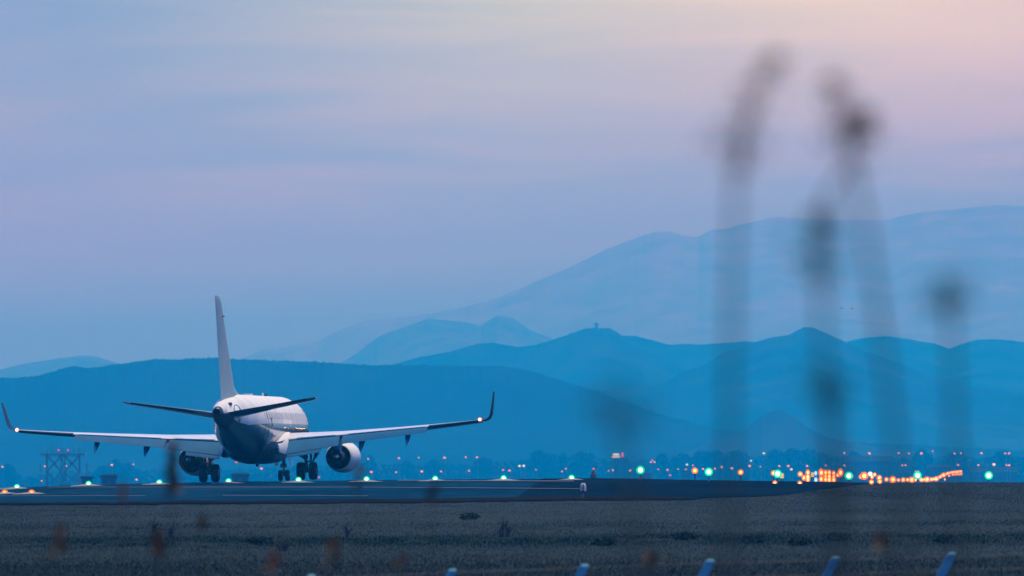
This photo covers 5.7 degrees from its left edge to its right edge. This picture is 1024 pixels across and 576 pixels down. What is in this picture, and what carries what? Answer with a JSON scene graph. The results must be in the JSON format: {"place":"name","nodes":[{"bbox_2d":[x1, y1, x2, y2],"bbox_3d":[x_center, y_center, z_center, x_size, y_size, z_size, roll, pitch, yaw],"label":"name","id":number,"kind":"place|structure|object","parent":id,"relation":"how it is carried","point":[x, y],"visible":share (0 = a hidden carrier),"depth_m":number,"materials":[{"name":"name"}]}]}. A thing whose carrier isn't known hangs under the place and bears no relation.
{"place":"outdoors","nodes":[
{"label":"outdoors","id":0,"kind":"place"},
{"bbox_2d":[0,355,118,377],"bbox_3d":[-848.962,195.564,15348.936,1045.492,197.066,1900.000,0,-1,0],"label":"hills","id":1,"kind":"structure","parent":0,"point":[32,369],"depth_m":15557.37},
{"bbox_2d":[0,496,697,504],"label":"verge path","id":2,"kind":"structure","parent":0,"point":[435,499],"depth_m":437.46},
{"bbox_2d":[580,483,585,496],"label":"pavement marker","id":3,"kind":"object","parent":2,"relation":"on","point":[582,487],"visible":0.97,"depth_m":442.17,"materials":[{"name":"plastic"}]},
{"bbox_2d":[340,316,553,365],"bbox_3d":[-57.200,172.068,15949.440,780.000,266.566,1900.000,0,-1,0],"label":"hills","id":4,"kind":"structure","parent":0,"point":[427,337],"depth_m":16118.81,"materials":[{"name":"blue"}]},
{"bbox_2d":[0,356,1023,488],"bbox_3d":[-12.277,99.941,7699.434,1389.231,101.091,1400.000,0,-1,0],"label":"hills","id":5,"kind":"structure","parent":0,"point":[533,412],"depth_m":7558.05,"materials":[{"name":"blue"}]},
{"bbox_2d":[0,482,1023,575],"bbox_3d":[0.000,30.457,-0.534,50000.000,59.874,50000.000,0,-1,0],"label":"ground","id":6,"kind":"structure","parent":0,"point":[989,516],"depth_m":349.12,"materials":[{"name":"plant"}]},
{"bbox_2d":[0,463,17,487],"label":"tree","id":7,"kind":"object","parent":6,"relation":"on","point":[10,474],"visible":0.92,"depth_m":5997.02,"materials":[{"name":"blue plant"}]},
{"bbox_2d":[45,521,69,575],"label":"reed","id":8,"kind":"object","parent":6,"relation":"on","point":[58,545],"visible":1,"depth_m":66.88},
{"bbox_2d":[40,444,85,485],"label":"lattice tower","id":9,"kind":"structure","parent":6,"relation":"on","point":[54,463],"depth_m":2296.99,"materials":[{"name":"metal"}]},
{"bbox_2d":[80,476,93,484],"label":"building","id":10,"kind":"structure","parent":6,"relation":"on","point":[84,479],"depth_m":1899.67,"materials":[{"name":"blue glass"}]},
{"bbox_2d":[93,465,108,480],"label":"tree","id":11,"kind":"object","parent":6,"relation":"on","point":[101,469],"visible":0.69,"depth_m":5998.17,"materials":[{"name":"blue plant"}]},
{"bbox_2d":[100,474,117,483],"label":"building","id":12,"kind":"structure","parent":6,"relation":"on","point":[108,478],"depth_m":1949.67,"materials":[{"name":"blue glass"}]},
{"bbox_2d":[109,459,121,477],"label":"tree","id":13,"kind":"object","parent":6,"relation":"on","point":[116,467],"visible":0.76,"depth_m":5997.27,"materials":[{"name":"blue plant"}]},
{"bbox_2d":[117,477,126,575],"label":"reed","id":14,"kind":"object","parent":6,"relation":"on","point":[122,487],"visible":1,"depth_m":63.38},
{"bbox_2d":[117,462,137,483],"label":"tree","id":15,"kind":"object","parent":6,"relation":"on","point":[126,471],"visible":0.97,"depth_m":5997.44,"materials":[{"name":"blue plant"}]},
{"bbox_2d":[149,518,157,530],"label":"weed","id":16,"kind":"object","parent":6,"relation":"on","point":[154,525],"visible":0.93,"depth_m":341.94,"materials":[{"name":"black plant"}]},
{"bbox_2d":[149,528,166,575],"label":"reed","id":17,"kind":"object","parent":6,"relation":"on","point":[158,548],"visible":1,"depth_m":66.17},
{"bbox_2d":[165,521,176,536],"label":"weed","id":18,"kind":"object","parent":6,"relation":"on","point":[169,530],"visible":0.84,"depth_m":326.24,"materials":[{"name":"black plant"}]},
{"bbox_2d":[161,441,182,575],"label":"reed","id":19,"kind":"object","parent":6,"relation":"on","point":[173,458],"visible":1,"depth_m":61.98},
{"bbox_2d":[175,468,186,482],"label":"tree","id":20,"kind":"object","parent":6,"relation":"on","point":[182,474],"visible":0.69,"depth_m":5997.31,"materials":[{"name":"blue plant"}]},
{"bbox_2d":[197,513,205,575],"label":"reed","id":21,"kind":"object","parent":6,"relation":"on","point":[201,522],"visible":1,"depth_m":64.78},
{"bbox_2d":[231,473,249,481],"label":"building","id":22,"kind":"structure","parent":6,"relation":"on","point":[240,477],"depth_m":1949.66,"materials":[{"name":"blue glass"}]},
{"bbox_2d":[246,536,272,544],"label":"bush","id":23,"kind":"object","parent":6,"relation":"on","point":[254,540],"visible":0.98,"depth_m":303.19,"materials":[{"name":"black plant"}]},
{"bbox_2d":[265,548,282,575],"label":"reed","id":24,"kind":"object","parent":6,"relation":"on","point":[273,558],"visible":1,"depth_m":67.56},
{"bbox_2d":[272,538,291,550],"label":"weed","id":25,"kind":"object","parent":6,"relation":"on","point":[281,544],"visible":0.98,"depth_m":290.31,"materials":[{"name":"black plant"}]},
{"bbox_2d":[323,536,340,575],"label":"reed","id":26,"kind":"object","parent":6,"relation":"on","point":[334,549],"visible":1,"depth_m":65.48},
{"bbox_2d":[342,521,354,536],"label":"weed","id":27,"kind":"object","parent":6,"relation":"on","point":[347,531],"visible":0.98,"depth_m":324.77,"materials":[{"name":"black plant"}]},
{"bbox_2d":[353,461,365,575],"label":"reed","id":28,"kind":"object","parent":6,"relation":"on","point":[359,471],"visible":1,"depth_m":62.68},
{"bbox_2d":[364,455,374,477],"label":"tree","id":29,"kind":"object","parent":6,"relation":"on","point":[370,461],"visible":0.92,"depth_m":5997.20,"materials":[{"name":"blue plant"}]},
{"bbox_2d":[392,554,407,575],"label":"reed","id":30,"kind":"object","parent":6,"relation":"on","point":[402,559],"visible":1,"depth_m":68.97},
{"bbox_2d":[395,460,416,479],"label":"tree","id":31,"kind":"object","parent":6,"relation":"on","point":[406,468],"visible":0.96,"depth_m":5996.10,"materials":[{"name":"blue plant"}]},
{"bbox_2d":[426,484,439,575],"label":"reed","id":32,"kind":"object","parent":6,"relation":"on","point":[433,489],"visible":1,"depth_m":64.08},
{"bbox_2d":[424,459,441,478],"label":"tree","id":33,"kind":"object","parent":6,"relation":"on","point":[434,464],"visible":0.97,"depth_m":5997.43,"materials":[{"name":"blue plant"}]},
{"bbox_2d":[0,479,867,504],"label":"runway","id":34,"kind":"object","parent":6,"relation":"on","point":[260,490],"visible":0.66,"depth_m":494.59,"materials":[{"name":"asphalt"}]},
{"bbox_2d":[0,490,10,493],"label":"runway light","id":35,"kind":"object","parent":34,"relation":"on","point":[4,492],"visible":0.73,"depth_m":509.28,"materials":[{"name":"glass"}]},
{"bbox_2d":[0,484,23,489],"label":"runway light","id":36,"kind":"object","parent":34,"relation":"on","point":[16,486],"visible":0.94,"depth_m":537.49,"materials":[{"name":"glass"}]},
{"bbox_2d":[15,490,42,493],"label":"runway light","id":37,"kind":"object","parent":34,"relation":"on","point":[31,492],"visible":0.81,"depth_m":500.88,"materials":[{"name":"glass"}]},
{"bbox_2d":[72,481,100,485],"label":"runway light","id":38,"kind":"object","parent":34,"relation":"on","point":[88,483],"visible":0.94,"depth_m":537.58,"materials":[{"name":"metal"}]},
{"bbox_2d":[69,495,144,495],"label":"runway marking","id":39,"kind":"object","parent":34,"relation":"on","point":[105,495],"visible":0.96,"depth_m":477.33,"materials":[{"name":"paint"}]},
{"bbox_2d":[142,479,164,484],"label":"runway light","id":40,"kind":"object","parent":34,"relation":"on","point":[159,482],"visible":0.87,"depth_m":537.51,"materials":[{"name":"glass"}]},
{"bbox_2d":[217,478,239,482],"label":"runway light","id":41,"kind":"object","parent":34,"relation":"on","point":[228,480],"visible":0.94,"depth_m":537.75,"materials":[{"name":"glass"}]},
{"bbox_2d":[1,295,494,481],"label":"passenger jet","id":42,"kind":"object","parent":34,"relation":"on","point":[256,430],"visible":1,"depth_m":547.65,"materials":[{"name":"paint"}]},
{"bbox_2d":[282,477,307,482],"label":"runway light","id":43,"kind":"object","parent":34,"relation":"on","point":[298,479],"visible":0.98,"depth_m":537.68,"materials":[{"name":"metal"}]},
{"bbox_2d":[265,495,367,495],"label":"runway marking","id":44,"kind":"object","parent":34,"relation":"on","point":[315,495],"visible":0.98,"depth_m":466.29,"materials":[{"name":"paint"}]},
{"bbox_2d":[349,476,379,481],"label":"runway light","id":45,"kind":"object","parent":34,"relation":"on","point":[366,478],"visible":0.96,"depth_m":537.58,"materials":[{"name":"glass"}]},
{"bbox_2d":[422,476,439,480],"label":"runway light","id":46,"kind":"object","parent":34,"relation":"on","point":[434,478],"visible":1,"depth_m":537.71,"materials":[{"name":"metal"}]},
{"bbox_2d":[495,475,512,479],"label":"runway light","id":47,"kind":"object","parent":34,"relation":"on","point":[503,477],"visible":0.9,"depth_m":537.75,"materials":[{"name":"metal"}]},
{"bbox_2d":[559,475,583,479],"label":"runway light","id":48,"kind":"object","parent":34,"relation":"on","point":[571,477],"visible":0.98,"depth_m":537.74,"materials":[{"name":"glass"}]},
{"bbox_2d":[459,512,480,519],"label":"bush","id":49,"kind":"object","parent":6,"relation":"on","point":[468,516],"visible":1,"depth_m":373.48,"materials":[{"name":"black plant"}]},
{"bbox_2d":[469,456,495,478],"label":"tree","id":50,"kind":"object","parent":6,"relation":"on","point":[483,467],"visible":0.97,"depth_m":5994.63,"materials":[{"name":"blue plant"}]},
{"bbox_2d":[495,518,515,536],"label":"weed","id":51,"kind":"object","parent":6,"relation":"on","point":[507,527],"visible":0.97,"depth_m":322.31,"materials":[{"name":"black plant"}]},
{"bbox_2d":[0,455,1023,487],"bbox_3d":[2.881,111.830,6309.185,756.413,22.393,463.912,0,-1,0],"label":"woodland","id":52,"kind":"object","parent":6,"relation":"on","point":[380,472],"visible":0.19,"depth_m":6099.65,"materials":[{"name":"blue plant"}]},
{"bbox_2d":[527,449,553,478],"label":"tree","id":53,"kind":"object","parent":6,"relation":"on","point":[536,458],"visible":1,"depth_m":5995.61,"materials":[{"name":"blue plant"}]},
{"bbox_2d":[539,452,559,478],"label":"tree","id":54,"kind":"object","parent":6,"relation":"on","point":[549,464],"visible":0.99,"depth_m":5994.81,"materials":[{"name":"blue plant"}]},
{"bbox_2d":[556,452,567,477],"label":"tree","id":55,"kind":"object","parent":6,"relation":"on","point":[562,458],"visible":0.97,"depth_m":5997.28,"materials":[{"name":"blue plant"}]},
{"bbox_2d":[569,450,598,477],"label":"tree","id":56,"kind":"object","parent":6,"relation":"on","point":[582,461],"visible":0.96,"depth_m":5994.43,"materials":[{"name":"blue plant"}]},
{"bbox_2d":[590,537,617,545],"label":"bush","id":57,"kind":"object","parent":6,"relation":"on","point":[596,541],"visible":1,"depth_m":297.50,"materials":[{"name":"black plant"}]},
{"bbox_2d":[612,453,620,477],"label":"billboard","id":58,"kind":"object","parent":6,"relation":"on","point":[616,455],"visible":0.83,"depth_m":4899.41,"materials":[{"name":"metal"}]},
{"bbox_2d":[576,367,660,575],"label":"reed","id":59,"kind":"object","parent":6,"relation":"on","point":[634,527],"visible":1,"depth_m":21.99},
{"bbox_2d":[607,458,632,477],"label":"tree","id":60,"kind":"object","parent":6,"relation":"on","point":[615,464],"visible":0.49,"depth_m":5995.11,"materials":[{"name":"blue plant"}]},
{"bbox_2d":[641,472,651,478],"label":"building","id":61,"kind":"structure","parent":6,"relation":"on","point":[646,475],"depth_m":4299.29,"materials":[{"name":"blue glass"}]},
{"bbox_2d":[644,548,658,575],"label":"reed","id":62,"kind":"object","parent":6,"relation":"on","point":[652,557],"visible":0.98,"depth_m":68.27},
{"bbox_2d":[651,453,671,478],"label":"tree","id":63,"kind":"object","parent":6,"relation":"on","point":[663,459],"visible":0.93,"depth_m":5997.95,"materials":[{"name":"blue plant"}]},
{"bbox_2d":[308,552,1023,575],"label":"fence","id":64,"kind":"object","parent":6,"relation":"on","point":[708,564],"visible":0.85,"depth_m":164.88,"materials":[{"name":"metal"}]},
{"bbox_2d":[666,452,697,479],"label":"tree","id":65,"kind":"object","parent":6,"relation":"on","point":[680,461],"visible":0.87,"depth_m":5994.55,"materials":[{"name":"blue plant"}]},
{"bbox_2d":[671,531,696,539],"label":"bush","id":66,"kind":"object","parent":6,"relation":"on","point":[685,536],"visible":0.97,"depth_m":311.24,"materials":[{"name":"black plant"}]},
{"bbox_2d":[681,470,689,479],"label":"building","id":67,"kind":"structure","parent":6,"relation":"on","point":[685,474],"depth_m":4299.27,"materials":[{"name":"blue glass"}]},
{"bbox_2d":[518,478,863,497],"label":"taxiway","id":68,"kind":"structure","parent":6,"relation":"on","point":[654,487],"depth_m":497.59,"materials":[{"name":"asphalt"}]},
{"bbox_2d":[397,480,548,480],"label":"runway marking","id":69,"kind":"object","parent":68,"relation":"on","point":[478,480],"visible":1,"depth_m":535.36,"materials":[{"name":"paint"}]},
{"bbox_2d":[405,487,579,488],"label":"runway marking","id":70,"kind":"object","parent":68,"relation":"on","point":[458,487],"visible":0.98,"depth_m":501.02,"materials":[{"name":"paint"}]},
{"bbox_2d":[636,466,644,479],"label":"runway light","id":71,"kind":"object","parent":68,"relation":"on","point":[640,470],"visible":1,"depth_m":537.81,"materials":[{"name":"metal"}]},
{"bbox_2d":[692,468,697,479],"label":"runway light","id":72,"kind":"object","parent":68,"relation":"on","point":[694,470],"visible":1,"depth_m":544.85,"materials":[{"name":"metal"}]},
{"bbox_2d":[705,468,712,480],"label":"runway light","id":73,"kind":"object","parent":68,"relation":"on","point":[708,472],"visible":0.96,"depth_m":537.81,"materials":[{"name":"glass"}]},
{"bbox_2d":[773,470,781,481],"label":"runway light","id":74,"kind":"object","parent":68,"relation":"on","point":[777,474],"visible":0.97,"depth_m":537.80,"materials":[{"name":"glass"}]},
{"bbox_2d":[845,472,852,482],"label":"runway light","id":75,"kind":"object","parent":68,"relation":"on","point":[848,476],"visible":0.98,"depth_m":537.79,"materials":[{"name":"glass"}]},
{"bbox_2d":[690,449,716,479],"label":"tree","id":76,"kind":"object","parent":6,"relation":"on","point":[700,458],"visible":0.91,"depth_m":5993.40,"materials":[{"name":"blue plant"}]},
{"bbox_2d":[704,449,724,479],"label":"tree","id":77,"kind":"object","parent":6,"relation":"on","point":[717,455],"visible":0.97,"depth_m":5997.42,"materials":[{"name":"blue plant"}]},
{"bbox_2d":[722,449,753,480],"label":"tree","id":78,"kind":"object","parent":6,"relation":"on","point":[740,461],"visible":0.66,"depth_m":5997.34,"materials":[{"name":"blue plant"}]},
{"bbox_2d":[696,48,788,575],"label":"reed","id":79,"kind":"object","parent":6,"relation":"on","point":[738,163],"visible":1,"depth_m":23.50,"materials":[{"name":"plant"}]},
{"bbox_2d":[741,534,766,543],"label":"bush","id":80,"kind":"object","parent":6,"relation":"on","point":[752,539],"visible":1,"depth_m":302.07,"materials":[{"name":"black plant"}]},
{"bbox_2d":[762,449,788,480],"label":"tree","id":81,"kind":"object","parent":6,"relation":"on","point":[775,456],"visible":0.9,"depth_m":5995.61,"materials":[{"name":"blue plant"}]},
{"bbox_2d":[773,447,805,480],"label":"tree","id":82,"kind":"object","parent":6,"relation":"on","point":[789,455],"visible":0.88,"depth_m":5994.61,"materials":[{"name":"blue plant"}]},
{"bbox_2d":[786,537,812,545],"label":"bush","id":83,"kind":"object","parent":6,"relation":"on","point":[802,541],"visible":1,"depth_m":296.80,"materials":[{"name":"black plant"}]},
{"bbox_2d":[806,470,809,480],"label":"approach light post","id":84,"kind":"object","parent":6,"relation":"on","point":[807,475],"visible":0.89,"depth_m":979.61,"materials":[{"name":"metal"}]},
{"bbox_2d":[790,448,826,481],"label":"tree","id":85,"kind":"object","parent":6,"relation":"on","point":[812,458],"visible":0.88,"depth_m":5993.81,"materials":[{"name":"blue plant"}]},
{"bbox_2d":[814,471,817,481],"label":"approach light post","id":86,"kind":"object","parent":6,"relation":"on","point":[815,478],"visible":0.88,"depth_m":979.65,"materials":[{"name":"metal"}]},
{"bbox_2d":[778,199,857,575],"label":"reed","id":87,"kind":"object","parent":6,"relation":"on","point":[819,221],"visible":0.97,"depth_m":23.69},
{"bbox_2d":[819,468,823,481],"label":"approach light post","id":88,"kind":"object","parent":6,"relation":"on","point":[821,474],"visible":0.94,"depth_m":979.60,"materials":[{"name":"metal"}]},
{"bbox_2d":[824,470,826,481],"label":"approach light post","id":89,"kind":"object","parent":6,"relation":"on","point":[825,475],"visible":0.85,"depth_m":979.60,"materials":[{"name":"metal"}]},
{"bbox_2d":[793,362,859,575],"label":"reed","id":90,"kind":"object","parent":6,"relation":"on","point":[829,384],"visible":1,"depth_m":23.09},
{"bbox_2d":[826,533,851,540],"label":"bush","id":91,"kind":"object","parent":6,"relation":"on","point":[846,536],"visible":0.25,"depth_m":308.42,"materials":[{"name":"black plant"}]},
{"bbox_2d":[848,451,861,455],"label":"tree","id":92,"kind":"object","parent":6,"relation":"on","point":[853,453],"visible":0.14,"depth_m":5998.20,"materials":[{"name":"blue plant"}]},
{"bbox_2d":[860,472,867,482],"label":"approach light","id":93,"kind":"object","parent":6,"relation":"on","point":[864,476],"visible":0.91,"depth_m":999.64,"materials":[{"name":"glass"}]},
{"bbox_2d":[816,72,912,575],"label":"reed","id":94,"kind":"object","parent":6,"relation":"on","point":[863,123],"visible":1,"depth_m":24.10,"materials":[{"name":"plant"}]},
{"bbox_2d":[841,456,890,482],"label":"building","id":95,"kind":"structure","parent":6,"relation":"on","point":[856,466],"depth_m":4849.27,"materials":[{"name":"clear glass"}]},
{"bbox_2d":[872,527,893,575],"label":"reed","id":96,"kind":"object","parent":6,"relation":"on","point":[876,537],"visible":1,"depth_m":69.68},
{"bbox_2d":[913,471,921,483],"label":"runway light","id":97,"kind":"object","parent":6,"relation":"on","point":[917,475],"visible":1,"depth_m":537.80,"materials":[{"name":"glass"}]},
{"bbox_2d":[911,449,936,481],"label":"tree","id":98,"kind":"object","parent":6,"relation":"on","point":[917,459],"visible":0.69,"depth_m":5996.29,"materials":[{"name":"blue plant"}]},
{"bbox_2d":[925,465,951,482],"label":"building","id":99,"kind":"structure","parent":6,"relation":"on","point":[932,471],"depth_m":4749.26,"materials":[{"name":"blue glass"}]},
{"bbox_2d":[932,534,952,543],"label":"bush","id":100,"kind":"object","parent":6,"relation":"on","point":[942,539],"visible":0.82,"depth_m":301.27,"materials":[{"name":"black plant"}]},
{"bbox_2d":[911,261,978,575],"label":"reed","id":101,"kind":"object","parent":6,"relation":"on","point":[949,312],"visible":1,"depth_m":24.49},
{"bbox_2d":[939,452,968,481],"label":"tree","id":102,"kind":"object","parent":6,"relation":"on","point":[946,460],"visible":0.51,"depth_m":5997.49,"materials":[{"name":"blue plant"}]},
{"bbox_2d":[984,471,992,482],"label":"runway light","id":103,"kind":"object","parent":6,"relation":"on","point":[988,475],"visible":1,"depth_m":537.79,"materials":[{"name":"glass"}]},
{"bbox_2d":[968,467,1017,482],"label":"building","id":104,"kind":"structure","parent":6,"relation":"on","point":[999,474],"depth_m":4649.24,"materials":[{"name":"blue glass"}]},
{"bbox_2d":[989,450,1015,466],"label":"tree","id":105,"kind":"object","parent":6,"relation":"on","point":[1001,459],"visible":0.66,"depth_m":5997.45,"materials":[{"name":"blue plant"}]},
{"bbox_2d":[0,0,1023,369],"label":"sky","id":106,"kind":"structure","parent":0,"point":[317,169],"materials":[{"name":"blue"}]},
{"bbox_2d":[393,327,687,390],"bbox_3d":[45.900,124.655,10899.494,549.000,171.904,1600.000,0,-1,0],"label":"hills","id":107,"kind":"structure","parent":0,"point":[582,357],"depth_m":11005.72,"materials":[{"name":"blue"}]},
{"bbox_2d":[590,468,596,477],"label":"beacon hut","id":108,"kind":"object","parent":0,"point":[593,474],"visible":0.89,"depth_m":899.68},
{"bbox_2d":[238,205,1023,363],"bbox_3d":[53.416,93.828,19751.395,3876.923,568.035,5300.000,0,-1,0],"label":"mountain","id":109,"kind":"structure","parent":0,"point":[669,287],"depth_m":20242.42,"materials":[{"name":"blue"}]},
{"bbox_2d":[597,411,947,480],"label":"hills","id":110,"kind":"structure","parent":0,"point":[782,431],"depth_m":6949.34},
{"bbox_2d":[596,327,1023,450],"bbox_3d":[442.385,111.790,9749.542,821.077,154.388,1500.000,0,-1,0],"label":"hills","id":111,"kind":"structure","parent":0,"point":[769,372],"depth_m":9679.44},
{"bbox_2d":[622,335,1023,392],"bbox_3d":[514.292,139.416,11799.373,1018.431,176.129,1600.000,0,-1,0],"label":"hills","id":112,"kind":"structure","parent":0,"point":[995,364],"depth_m":11915.39,"materials":[{"name":"blue"}]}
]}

